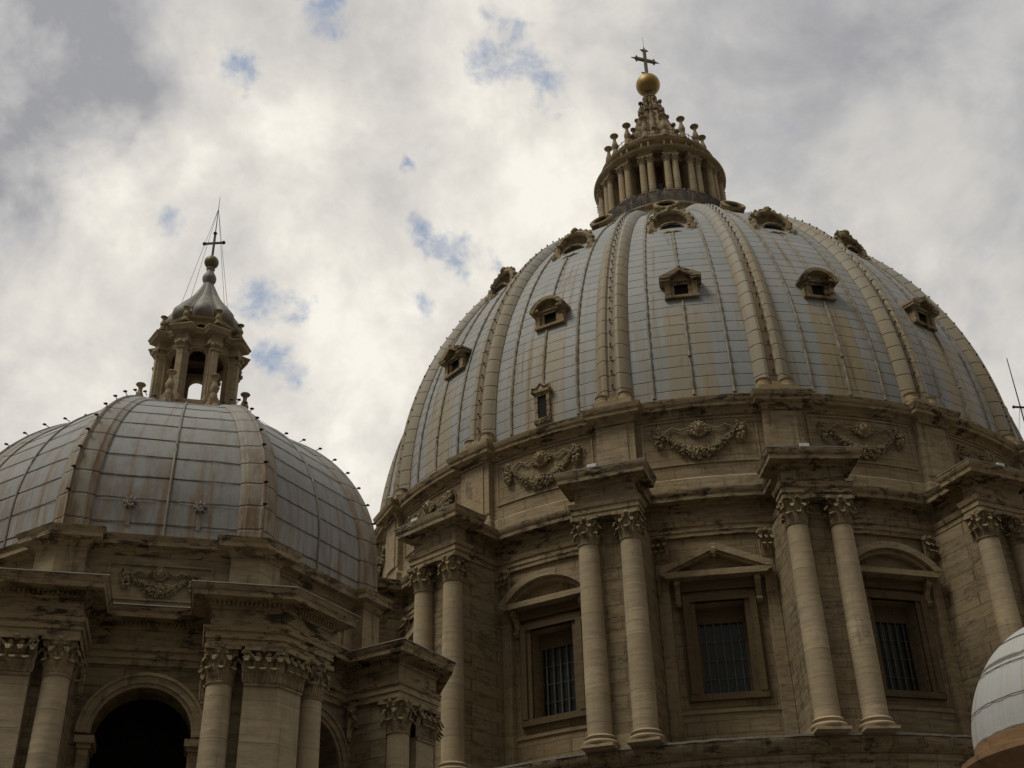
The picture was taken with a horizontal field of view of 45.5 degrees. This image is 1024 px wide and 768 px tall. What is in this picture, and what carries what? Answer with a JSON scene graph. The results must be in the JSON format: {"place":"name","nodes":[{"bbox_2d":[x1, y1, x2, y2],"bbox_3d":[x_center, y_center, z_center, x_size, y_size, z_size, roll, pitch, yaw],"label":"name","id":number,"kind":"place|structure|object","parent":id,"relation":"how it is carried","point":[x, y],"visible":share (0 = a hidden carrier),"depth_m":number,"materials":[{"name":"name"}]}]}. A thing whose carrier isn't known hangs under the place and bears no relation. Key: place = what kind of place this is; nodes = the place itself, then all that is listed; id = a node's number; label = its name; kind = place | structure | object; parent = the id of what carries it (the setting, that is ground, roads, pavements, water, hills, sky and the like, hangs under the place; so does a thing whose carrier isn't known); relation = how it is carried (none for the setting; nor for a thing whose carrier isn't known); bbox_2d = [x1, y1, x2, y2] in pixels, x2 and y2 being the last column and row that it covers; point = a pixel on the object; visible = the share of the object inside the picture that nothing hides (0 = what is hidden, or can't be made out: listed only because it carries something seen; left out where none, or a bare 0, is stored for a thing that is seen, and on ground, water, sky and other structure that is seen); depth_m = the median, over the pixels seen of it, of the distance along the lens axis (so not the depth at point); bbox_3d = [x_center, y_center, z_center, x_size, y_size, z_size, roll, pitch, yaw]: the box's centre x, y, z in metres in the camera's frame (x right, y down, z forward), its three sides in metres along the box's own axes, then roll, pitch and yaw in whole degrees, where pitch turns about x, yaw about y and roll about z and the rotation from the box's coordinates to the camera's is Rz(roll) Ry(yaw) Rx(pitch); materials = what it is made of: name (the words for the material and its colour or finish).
{"place":"outdoors","nodes":[
{"label":"outdoors","id":0,"kind":"place"},
{"bbox_2d":[0,200,455,767],"bbox_3d":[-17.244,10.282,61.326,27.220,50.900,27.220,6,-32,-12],"label":"chapel dome","id":1,"kind":"structure","parent":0,"point":[184,582],"depth_m":52.37,"materials":[{"name":"stone"}]},
{"bbox_2d":[0,0,1023,529],"label":"sky","id":2,"kind":"structure","parent":0,"point":[373,167],"materials":[{"name":"white"}]},
{"bbox_2d":[373,37,1023,767],"bbox_3d":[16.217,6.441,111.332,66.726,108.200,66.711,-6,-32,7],"label":"great dome","id":3,"kind":"structure","parent":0,"point":[707,563],"depth_m":79.52,"materials":[{"name":"stone"}]},
{"bbox_2d":[404,625,413,640],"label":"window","id":4,"kind":"structure","parent":3,"relation":"in","point":[409,636],"depth_m":86.01,"materials":[{"name":"stone"}]},
{"bbox_2d":[498,567,585,728],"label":"window","id":5,"kind":"structure","parent":3,"relation":"in","point":[546,592],"depth_m":77.75,"materials":[{"name":"stone"}]},
{"bbox_2d":[587,463,597,466],"bbox_3d":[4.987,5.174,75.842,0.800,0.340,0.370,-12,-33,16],"label":"floodlight","id":6,"kind":"object","parent":3,"relation":"attached to","point":[591,465],"visible":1,"depth_m":75.72,"materials":[{"name":"white metal"}]},
{"bbox_2d":[590,213,614,230],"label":"bullseye window","id":7,"kind":"structure","parent":3,"relation":"in","point":[602,221],"depth_m":108.44,"materials":[{"name":"beige stone"}]},
{"bbox_2d":[653,200,679,212],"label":"bullseye window","id":8,"kind":"structure","parent":3,"relation":"in","point":[660,205],"depth_m":107.34,"materials":[{"name":"beige stone"}]},
{"bbox_2d":[659,542,771,703],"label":"window","id":9,"kind":"structure","parent":3,"relation":"in","point":[723,646],"depth_m":74.71,"materials":[{"name":"stone"}]},
{"bbox_2d":[720,200,745,213],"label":"bullseye window","id":10,"kind":"structure","parent":3,"relation":"in","point":[732,206],"depth_m":107.13,"materials":[{"name":"beige stone"}]},
{"bbox_2d":[798,443,809,445],"bbox_3d":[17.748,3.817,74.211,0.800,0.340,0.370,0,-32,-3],"label":"floodlight","id":11,"kind":"object","parent":3,"relation":"attached to","point":[803,444],"visible":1,"depth_m":74.09,"materials":[{"name":"white metal"}]},
{"bbox_2d":[857,541,947,700],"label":"window","id":12,"kind":"structure","parent":3,"relation":"in","point":[884,565],"depth_m":75.54,"materials":[{"name":"stone"}]},
{"label":"ground","id":13,"kind":"structure","parent":0,"visible":0},
{"bbox_2d":[961,627,1023,767],"bbox_3d":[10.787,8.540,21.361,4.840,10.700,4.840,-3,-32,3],"label":"cupola","id":14,"kind":"object","parent":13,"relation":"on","point":[997,722],"visible":1,"depth_m":22.18,"materials":[{"name":"paint"}]},
{"bbox_2d":[1006,358,1023,468],"bbox_3d":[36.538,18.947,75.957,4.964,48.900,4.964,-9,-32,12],"label":"lightning mast","id":15,"kind":"object","parent":13,"relation":"on","point":[1019,407],"visible":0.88,"depth_m":86.60,"materials":[{"name":"black metal"}]}
]}

